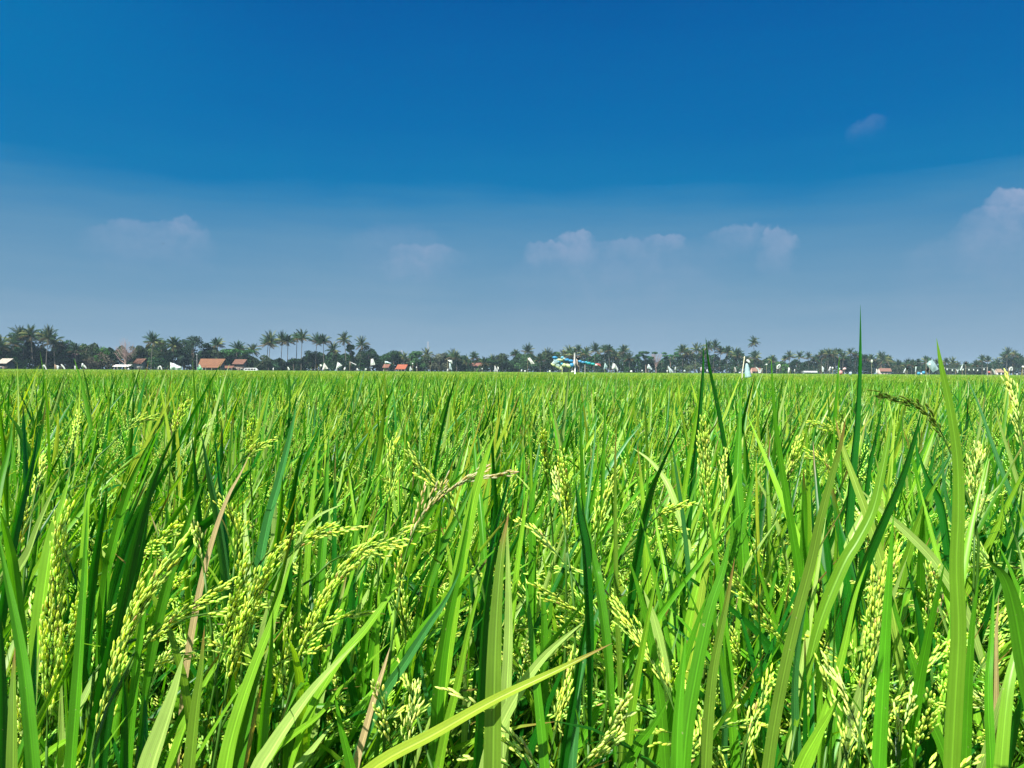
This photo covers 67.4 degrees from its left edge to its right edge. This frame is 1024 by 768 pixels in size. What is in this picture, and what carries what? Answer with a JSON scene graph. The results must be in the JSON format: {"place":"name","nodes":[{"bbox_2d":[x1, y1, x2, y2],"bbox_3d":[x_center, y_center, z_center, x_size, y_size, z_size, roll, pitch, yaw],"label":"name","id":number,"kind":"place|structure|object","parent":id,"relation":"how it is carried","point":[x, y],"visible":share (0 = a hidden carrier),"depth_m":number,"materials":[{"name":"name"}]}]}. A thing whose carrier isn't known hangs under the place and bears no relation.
{"place":"outdoors","nodes":[
{"label":"outdoors","id":0,"kind":"place"},
{"bbox_2d":[0,354,1023,767],"bbox_3d":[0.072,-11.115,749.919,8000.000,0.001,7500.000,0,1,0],"label":"ground","id":1,"kind":"structure","parent":0,"point":[612,372],"depth_m":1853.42,"materials":[{"name":"green plant"}]},
{"bbox_2d":[0,346,12,357],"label":"broadleaf tree","id":2,"kind":"object","parent":1,"relation":"on","point":[4,353],"visible":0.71,"depth_m":297.44,"materials":[{"name":"green plant"}]},
{"bbox_2d":[0,358,16,368],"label":"village house","id":3,"kind":"structure","parent":1,"relation":"on","point":[7,363],"depth_m":285.89,"materials":[{"name":"paint"}]},
{"bbox_2d":[2,332,26,350],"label":"coconut palm","id":4,"kind":"object","parent":1,"relation":"on","point":[13,341],"visible":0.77,"depth_m":304.09,"materials":[{"name":"green plant"}]},
{"bbox_2d":[0,356,29,368],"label":"broadleaf tree","id":5,"kind":"object","parent":1,"relation":"on","point":[20,364],"visible":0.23,"depth_m":301.86,"materials":[{"name":"green plant"}]},
{"bbox_2d":[5,325,32,366],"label":"coconut palm","id":6,"kind":"object","parent":1,"relation":"on","point":[18,331],"visible":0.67,"depth_m":306.97,"materials":[{"name":"green plant"}]},
{"bbox_2d":[10,347,30,368],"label":"broadleaf tree","id":7,"kind":"object","parent":1,"relation":"on","point":[17,351],"visible":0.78,"depth_m":302.72,"materials":[{"name":"green plant"}]},
{"bbox_2d":[17,324,41,367],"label":"coconut palm","id":8,"kind":"object","parent":1,"relation":"on","point":[31,335],"visible":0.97,"depth_m":307.44,"materials":[{"name":"green plant"}]},
{"bbox_2d":[0,405,69,747],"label":"rice plant","id":9,"kind":"object","parent":1,"relation":"on","point":[44,569],"visible":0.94,"depth_m":1.01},
{"bbox_2d":[22,341,52,366],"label":"broadleaf tree","id":10,"kind":"object","parent":1,"relation":"on","point":[38,351],"visible":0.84,"depth_m":310.97,"materials":[{"name":"green plant"}]},
{"bbox_2d":[0,499,88,767],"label":"rice plant","id":11,"kind":"object","parent":1,"relation":"on","point":[14,705],"visible":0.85,"depth_m":0.75,"materials":[{"name":"plant"}]},
{"bbox_2d":[36,324,59,367],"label":"coconut palm","id":12,"kind":"object","parent":1,"relation":"on","point":[48,333],"visible":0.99,"depth_m":306.94,"materials":[{"name":"green plant"}]},
{"bbox_2d":[40,332,65,363],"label":"coconut palm","id":13,"kind":"object","parent":1,"relation":"on","point":[51,342],"visible":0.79,"depth_m":312.40,"materials":[{"name":"green plant"}]},
{"bbox_2d":[55,339,77,368],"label":"broadleaf tree","id":14,"kind":"object","parent":1,"relation":"on","point":[60,359],"visible":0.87,"depth_m":315.14,"materials":[{"name":"green plant"}]},
{"bbox_2d":[65,353,79,369],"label":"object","id":15,"kind":"structure","parent":1,"relation":"on","point":[72,356],"depth_m":320.25,"materials":[{"name":"plant"}]},
{"bbox_2d":[65,342,84,365],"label":"coconut palm","id":16,"kind":"object","parent":1,"relation":"on","point":[75,348],"visible":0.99,"depth_m":309.71,"materials":[{"name":"green plant"}]},
{"bbox_2d":[74,344,99,367],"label":"broadleaf tree","id":17,"kind":"object","parent":1,"relation":"on","point":[89,353],"visible":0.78,"depth_m":320.98,"materials":[{"name":"green plant"}]},
{"bbox_2d":[80,352,115,369],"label":"broadleaf tree","id":18,"kind":"object","parent":1,"relation":"on","point":[92,363],"visible":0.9,"depth_m":319.55,"materials":[{"name":"green plant"}]},
{"bbox_2d":[91,346,110,368],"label":"broadleaf tree","id":19,"kind":"object","parent":1,"relation":"on","point":[105,350],"visible":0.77,"depth_m":322.51,"materials":[{"name":"green plant"}]},
{"bbox_2d":[20,506,195,767],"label":"rice plant","id":20,"kind":"object","parent":1,"relation":"on","point":[136,609],"visible":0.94,"depth_m":0.76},
{"bbox_2d":[114,337,135,368],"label":"bare tree","id":21,"kind":"object","parent":1,"relation":"on","point":[125,353],"visible":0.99,"depth_m":325.64,"materials":[{"name":"brown plant"}]},
{"bbox_2d":[64,397,192,767],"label":"rice plant","id":22,"kind":"object","parent":1,"relation":"on","point":[129,551],"visible":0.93,"depth_m":0.91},
{"bbox_2d":[128,345,148,365],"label":"broadleaf tree","id":23,"kind":"object","parent":1,"relation":"on","point":[138,350],"visible":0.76,"depth_m":334.84,"materials":[{"name":"green plant"}]},
{"bbox_2d":[132,359,146,369],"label":"village house","id":24,"kind":"structure","parent":1,"relation":"on","point":[139,363],"depth_m":329.84,"materials":[{"name":"paint"}]},
{"bbox_2d":[143,330,163,369],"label":"coconut palm","id":25,"kind":"object","parent":1,"relation":"on","point":[151,339],"visible":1,"depth_m":329.05,"materials":[{"name":"green plant"}]},
{"bbox_2d":[147,339,172,365],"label":"broadleaf tree","id":26,"kind":"object","parent":1,"relation":"on","point":[157,354],"visible":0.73,"depth_m":336.01,"materials":[{"name":"green plant"}]},
{"bbox_2d":[145,353,178,369],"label":"broadleaf tree","id":27,"kind":"object","parent":1,"relation":"on","point":[162,361],"visible":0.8,"depth_m":332.60,"materials":[{"name":"green plant"}]},
{"bbox_2d":[163,336,182,369],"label":"coconut palm","id":28,"kind":"object","parent":1,"relation":"on","point":[174,342],"visible":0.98,"depth_m":336.06,"materials":[{"name":"green plant"}]},
{"bbox_2d":[174,339,193,369],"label":"broadleaf tree","id":29,"kind":"object","parent":1,"relation":"on","point":[179,351],"visible":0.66,"depth_m":341.61,"materials":[{"name":"green plant"}]},
{"bbox_2d":[85,456,286,767],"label":"rice plant","id":30,"kind":"object","parent":1,"relation":"on","point":[153,746],"visible":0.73,"depth_m":0.80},
{"bbox_2d":[177,335,210,369],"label":"broadleaf tree","id":31,"kind":"object","parent":1,"relation":"on","point":[191,342],"visible":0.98,"depth_m":339.10,"materials":[{"name":"green plant"}]},
{"bbox_2d":[114,433,278,767],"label":"rice plant","id":32,"kind":"object","parent":1,"relation":"on","point":[196,538],"visible":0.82,"depth_m":1.00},
{"bbox_2d":[199,343,214,361],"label":"broadleaf tree","id":33,"kind":"object","parent":1,"relation":"on","point":[206,354],"visible":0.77,"depth_m":342.74,"materials":[{"name":"green plant"}]},
{"bbox_2d":[198,359,225,369],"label":"village house","id":34,"kind":"structure","parent":1,"relation":"on","point":[209,364],"depth_m":331.80,"materials":[{"name":"paint"}]},
{"bbox_2d":[209,337,225,358],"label":"coconut palm","id":35,"kind":"object","parent":1,"relation":"on","point":[217,343],"visible":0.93,"depth_m":349.12,"materials":[{"name":"green plant"}]},
{"bbox_2d":[225,359,247,369],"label":"village house","id":36,"kind":"structure","parent":1,"relation":"on","point":[239,364],"depth_m":346.12,"materials":[{"name":"paint"}]},
{"bbox_2d":[220,348,254,359],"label":"broadleaf tree","id":37,"kind":"object","parent":1,"relation":"on","point":[234,352],"visible":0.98,"depth_m":350.53,"materials":[{"name":"green plant"}]},
{"bbox_2d":[225,356,252,369],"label":"broadleaf tree","id":38,"kind":"object","parent":1,"relation":"on","point":[229,361],"visible":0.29,"depth_m":356.69,"materials":[{"name":"green plant"}]},
{"bbox_2d":[251,355,271,369],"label":"broadleaf tree","id":39,"kind":"object","parent":1,"relation":"on","point":[263,363],"visible":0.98,"depth_m":357.14,"materials":[{"name":"green plant"}]},
{"bbox_2d":[261,330,280,369],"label":"coconut palm","id":40,"kind":"object","parent":1,"relation":"on","point":[269,335],"visible":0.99,"depth_m":358.13,"materials":[{"name":"green plant"}]},
{"bbox_2d":[275,331,290,367],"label":"coconut palm","id":41,"kind":"object","parent":1,"relation":"on","point":[281,337],"visible":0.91,"depth_m":367.04,"materials":[{"name":"green plant"}]},
{"bbox_2d":[280,334,295,363],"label":"coconut palm","id":42,"kind":"object","parent":1,"relation":"on","point":[287,338],"visible":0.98,"depth_m":367.83,"materials":[{"name":"green plant"}]},
{"bbox_2d":[199,531,384,767],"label":"rice plant","id":43,"kind":"object","parent":1,"relation":"on","point":[272,746],"visible":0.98,"depth_m":0.79,"materials":[{"name":"plant"}]},
{"bbox_2d":[284,358,304,370],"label":"broadleaf tree","id":44,"kind":"object","parent":1,"relation":"on","point":[298,362],"visible":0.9,"depth_m":363.85,"materials":[{"name":"green plant"}]},
{"bbox_2d":[231,404,368,767],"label":"rice plant","id":45,"kind":"object","parent":1,"relation":"on","point":[323,535],"visible":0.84,"depth_m":1.10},
{"bbox_2d":[294,329,311,370],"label":"coconut palm","id":46,"kind":"object","parent":1,"relation":"on","point":[302,337],"visible":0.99,"depth_m":363.26,"materials":[{"name":"green plant"}]},
{"bbox_2d":[303,350,320,370],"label":"broadleaf tree","id":47,"kind":"object","parent":1,"relation":"on","point":[310,356],"visible":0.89,"depth_m":372.58,"materials":[{"name":"green plant"}]},
{"bbox_2d":[315,333,330,370],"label":"coconut palm","id":48,"kind":"object","parent":1,"relation":"on","point":[322,337],"visible":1,"depth_m":368.45,"materials":[{"name":"green plant"}]},
{"bbox_2d":[319,355,343,370],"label":"broadleaf tree","id":49,"kind":"object","parent":1,"relation":"on","point":[328,363],"visible":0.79,"depth_m":369.72,"materials":[{"name":"green plant"}]},
{"bbox_2d":[325,341,340,366],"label":"coconut palm","id":50,"kind":"object","parent":1,"relation":"on","point":[332,348],"visible":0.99,"depth_m":369.66,"materials":[{"name":"green plant"}]},
{"bbox_2d":[336,331,352,363],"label":"coconut palm","id":51,"kind":"object","parent":1,"relation":"on","point":[343,336],"visible":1,"depth_m":375.10,"materials":[{"name":"green plant"}]},
{"bbox_2d":[346,345,354,370],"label":"broadleaf tree","id":52,"kind":"object","parent":1,"relation":"on","point":[349,349],"visible":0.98,"depth_m":378.98,"materials":[{"name":"green plant"}]},
{"bbox_2d":[343,357,368,370],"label":"broadleaf tree","id":53,"kind":"object","parent":1,"relation":"on","point":[352,365],"visible":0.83,"depth_m":380.24,"materials":[{"name":"green plant"}]},
{"bbox_2d":[358,345,380,370],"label":"broadleaf tree","id":54,"kind":"object","parent":1,"relation":"on","point":[366,358],"visible":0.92,"depth_m":379.48,"materials":[{"name":"green plant"}]},
{"bbox_2d":[288,548,460,767],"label":"rice plant","id":55,"kind":"object","parent":1,"relation":"on","point":[377,704],"visible":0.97,"depth_m":0.80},
{"bbox_2d":[382,350,401,370],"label":"broadleaf tree","id":56,"kind":"object","parent":1,"relation":"on","point":[394,356],"visible":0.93,"depth_m":387.80,"materials":[{"name":"green plant"}]},
{"bbox_2d":[280,433,518,767],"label":"rice plant","id":57,"kind":"object","parent":1,"relation":"on","point":[416,529],"visible":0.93,"depth_m":0.97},
{"bbox_2d":[409,351,425,370],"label":"broadleaf tree","id":58,"kind":"object","parent":1,"relation":"on","point":[414,356],"visible":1,"depth_m":389.20,"materials":[{"name":"green plant"}]},
{"bbox_2d":[427,353,449,371],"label":"broadleaf tree","id":59,"kind":"object","parent":1,"relation":"on","point":[440,358],"visible":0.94,"depth_m":400.33,"materials":[{"name":"green plant"}]},
{"bbox_2d":[270,622,611,767],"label":"rice plant","id":60,"kind":"object","parent":1,"relation":"on","point":[513,694],"visible":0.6,"depth_m":0.63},
{"bbox_2d":[448,361,468,371],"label":"broadleaf tree","id":61,"kind":"object","parent":1,"relation":"on","point":[459,368],"visible":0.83,"depth_m":400.80,"materials":[{"name":"green plant"}]},
{"bbox_2d":[462,360,486,371],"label":"broadleaf tree","id":62,"kind":"object","parent":1,"relation":"on","point":[469,368],"visible":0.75,"depth_m":400.03,"materials":[{"name":"green plant"}]},
{"bbox_2d":[389,405,607,767],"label":"rice plant","id":63,"kind":"object","parent":1,"relation":"on","point":[477,501],"visible":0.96,"depth_m":1.00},
{"bbox_2d":[492,353,511,371],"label":"broadleaf tree","id":64,"kind":"object","parent":1,"relation":"on","point":[500,357],"visible":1,"depth_m":409.83,"materials":[{"name":"green plant"}]},
{"bbox_2d":[2,342,1023,374],"bbox_3d":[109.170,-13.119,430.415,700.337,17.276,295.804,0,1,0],"label":"undergrowth","id":65,"kind":"object","parent":1,"relation":"on","point":[638,361],"visible":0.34,"depth_m":428.96,"materials":[{"name":"green plant"}]},
{"bbox_2d":[508,359,528,371],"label":"broadleaf tree","id":66,"kind":"object","parent":1,"relation":"on","point":[515,361],"visible":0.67,"depth_m":417.95,"materials":[{"name":"green plant"}]},
{"bbox_2d":[514,353,539,370],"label":"broadleaf tree","id":67,"kind":"object","parent":1,"relation":"on","point":[525,357],"visible":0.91,"depth_m":412.78,"materials":[{"name":"green plant"}]},
{"bbox_2d":[428,489,648,767],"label":"rice plant","id":68,"kind":"object","parent":1,"relation":"on","point":[492,681],"visible":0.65,"depth_m":0.71,"materials":[{"name":"plant"}]},
{"bbox_2d":[533,359,553,371],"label":"broadleaf tree","id":69,"kind":"object","parent":1,"relation":"on","point":[545,365],"visible":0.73,"depth_m":421.83,"materials":[{"name":"green plant"}]},
{"bbox_2d":[428,374,700,767],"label":"rice plant","id":70,"kind":"object","parent":1,"relation":"on","point":[584,506],"visible":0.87,"depth_m":1.01,"materials":[{"name":"plant"}]},
{"bbox_2d":[551,352,600,373],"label":"bag garland","id":71,"kind":"object","parent":1,"relation":"on","point":[556,363],"visible":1,"depth_m":109.88,"materials":[{"name":"plastic"}]},
{"bbox_2d":[573,357,604,372],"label":"broadleaf tree","id":72,"kind":"object","parent":1,"relation":"on","point":[586,366],"visible":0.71,"depth_m":429.17,"materials":[{"name":"green plant"}]},
{"bbox_2d":[588,341,601,362],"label":"coconut palm","id":73,"kind":"object","parent":1,"relation":"on","point":[595,347],"visible":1,"depth_m":426.18,"materials":[{"name":"green plant"}]},
{"bbox_2d":[594,358,623,372],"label":"broadleaf tree","id":74,"kind":"object","parent":1,"relation":"on","point":[618,365],"visible":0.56,"depth_m":438.94,"materials":[{"name":"green plant"}]},
{"bbox_2d":[528,438,691,767],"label":"rice plant","id":75,"kind":"object","parent":1,"relation":"on","point":[569,753],"visible":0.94,"depth_m":0.86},
{"bbox_2d":[616,360,637,372],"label":"broadleaf tree","id":76,"kind":"object","parent":1,"relation":"on","point":[626,367],"visible":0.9,"depth_m":440.37,"materials":[{"name":"green plant"}]},
{"bbox_2d":[650,362,671,372],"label":"broadleaf tree","id":77,"kind":"object","parent":1,"relation":"on","point":[661,368],"visible":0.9,"depth_m":443.75,"materials":[{"name":"green plant"}]},
{"bbox_2d":[661,352,679,366],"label":"broadleaf tree","id":78,"kind":"object","parent":1,"relation":"on","point":[669,358],"visible":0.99,"depth_m":449.75,"materials":[{"name":"green plant"}]},
{"bbox_2d":[675,344,689,372],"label":"coconut palm","id":79,"kind":"object","parent":1,"relation":"on","point":[682,348],"visible":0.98,"depth_m":454.37,"materials":[{"name":"green plant"}]},
{"bbox_2d":[671,359,701,372],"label":"broadleaf tree","id":80,"kind":"object","parent":1,"relation":"on","point":[688,367],"visible":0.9,"depth_m":456.53,"materials":[{"name":"green plant"}]},
{"bbox_2d":[675,337,754,677],"bbox_3d":[0.342,0.613,1.295,0.148,1.376,0.483,1,1,13],"label":"rice plant","id":81,"kind":"object","parent":1,"relation":"on","point":[705,438],"visible":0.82,"depth_m":1.26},
{"bbox_2d":[697,357,734,372],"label":"broadleaf tree","id":82,"kind":"object","parent":1,"relation":"on","point":[712,365],"visible":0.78,"depth_m":458.05,"materials":[{"name":"green plant"}]},
{"bbox_2d":[724,359,750,372],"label":"broadleaf tree","id":83,"kind":"object","parent":1,"relation":"on","point":[737,368],"visible":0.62,"depth_m":463.24,"materials":[{"name":"green plant"}]},
{"bbox_2d":[742,356,751,379],"bbox_3d":[11.023,-0.255,35.974,0.447,2.099,0.352,0,1,-31],"label":"bag scarecrow","id":84,"kind":"object","parent":1,"relation":"on","point":[747,372],"visible":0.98,"depth_m":35.92,"materials":[{"name":"white plastic"}]},
{"bbox_2d":[679,537,816,767],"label":"rice plant","id":85,"kind":"object","parent":1,"relation":"on","point":[691,696],"visible":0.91,"depth_m":0.71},
{"bbox_2d":[749,362,775,373],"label":"broadleaf tree","id":86,"kind":"object","parent":1,"relation":"on","point":[764,368],"visible":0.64,"depth_m":469.54,"materials":[{"name":"green plant"}]},
{"bbox_2d":[716,360,811,738],"bbox_3d":[0.382,0.633,1.187,0.146,1.340,0.608,1,1,19],"label":"rice plant","id":87,"kind":"object","parent":1,"relation":"on","point":[739,552],"visible":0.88,"depth_m":1.24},
{"bbox_2d":[768,362,790,373],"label":"broadleaf tree","id":88,"kind":"object","parent":1,"relation":"on","point":[785,367],"visible":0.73,"depth_m":473.37,"materials":[{"name":"green plant"}]},
{"bbox_2d":[789,361,814,373],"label":"broadleaf tree","id":89,"kind":"object","parent":1,"relation":"on","point":[803,367],"visible":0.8,"depth_m":477.84,"materials":[{"name":"green plant"}]},
{"bbox_2d":[762,418,845,767],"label":"rice plant","id":90,"kind":"object","parent":1,"relation":"on","point":[773,729],"visible":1,"depth_m":0.59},
{"bbox_2d":[806,361,837,373],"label":"broadleaf tree","id":91,"kind":"object","parent":1,"relation":"on","point":[820,366],"visible":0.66,"depth_m":482.65,"materials":[{"name":"green plant"}]},
{"bbox_2d":[828,356,852,371],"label":"broadleaf tree","id":92,"kind":"object","parent":1,"relation":"on","point":[844,365],"visible":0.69,"depth_m":488.38,"materials":[{"name":"green plant"}]},
{"bbox_2d":[802,305,883,625],"bbox_3d":[0.565,0.582,1.381,0.126,1.438,0.306,1,1,36],"label":"rice plant","id":93,"kind":"object","parent":1,"relation":"on","point":[850,511],"visible":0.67,"depth_m":1.30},
{"bbox_2d":[800,419,907,736],"bbox_3d":[0.470,0.673,1.140,0.131,1.263,0.417,1,1,12],"label":"rice plant","id":94,"kind":"object","parent":1,"relation":"on","point":[879,554],"visible":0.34,"depth_m":0.98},
{"bbox_2d":[846,360,873,373],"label":"broadleaf tree","id":95,"kind":"object","parent":1,"relation":"on","point":[854,369],"visible":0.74,"depth_m":492.29,"materials":[{"name":"green plant"}]},
{"bbox_2d":[793,539,976,767],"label":"rice plant","id":96,"kind":"object","parent":1,"relation":"on","point":[931,736],"visible":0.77,"depth_m":0.80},
{"bbox_2d":[787,412,1011,767],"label":"rice plant","id":97,"kind":"object","parent":1,"relation":"on","point":[859,531],"visible":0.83,"depth_m":0.86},
{"bbox_2d":[889,364,912,373],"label":"broadleaf tree","id":98,"kind":"object","parent":1,"relation":"on","point":[900,370],"visible":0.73,"depth_m":493.97,"materials":[{"name":"green plant"}]},
{"bbox_2d":[864,338,1023,767],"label":"rice plant","id":99,"kind":"object","parent":1,"relation":"on","point":[960,704],"visible":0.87,"depth_m":0.45,"materials":[{"name":"plant"}]},
{"bbox_2d":[867,377,1023,654],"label":"rice plant","id":100,"kind":"object","parent":1,"relation":"on","point":[944,530],"visible":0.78,"depth_m":1.15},
{"bbox_2d":[930,363,971,374],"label":"broadleaf tree","id":101,"kind":"object","parent":1,"relation":"on","point":[950,366],"visible":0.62,"depth_m":507.17,"materials":[{"name":"green plant"}]},
{"bbox_2d":[957,366,985,374],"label":"broadleaf tree","id":102,"kind":"object","parent":1,"relation":"on","point":[975,372],"visible":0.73,"depth_m":520.20,"materials":[{"name":"green plant"}]},
{"bbox_2d":[933,369,1023,767],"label":"rice plant","id":103,"kind":"object","parent":1,"relation":"on","point":[1007,733],"visible":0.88,"depth_m":0.64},
{"bbox_2d":[976,362,1007,374],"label":"broadleaf tree","id":104,"kind":"object","parent":1,"relation":"on","point":[992,366],"visible":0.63,"depth_m":523.68,"materials":[{"name":"green plant"}]},
{"bbox_2d":[1000,355,1023,374],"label":"broadleaf tree","id":105,"kind":"object","parent":1,"relation":"on","point":[1018,360],"visible":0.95,"depth_m":524.92,"materials":[{"name":"green plant"}]},
{"bbox_2d":[0,0,1023,374],"label":"sky","id":106,"kind":"structure","parent":0,"point":[485,177],"materials":[{"name":"blue"}]},
{"bbox_2d":[635,351,657,372],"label":"broadleaf tree","id":107,"kind":"object","parent":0,"point":[642,353],"visible":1,"depth_m":446.31,"materials":[{"name":"green plant"}]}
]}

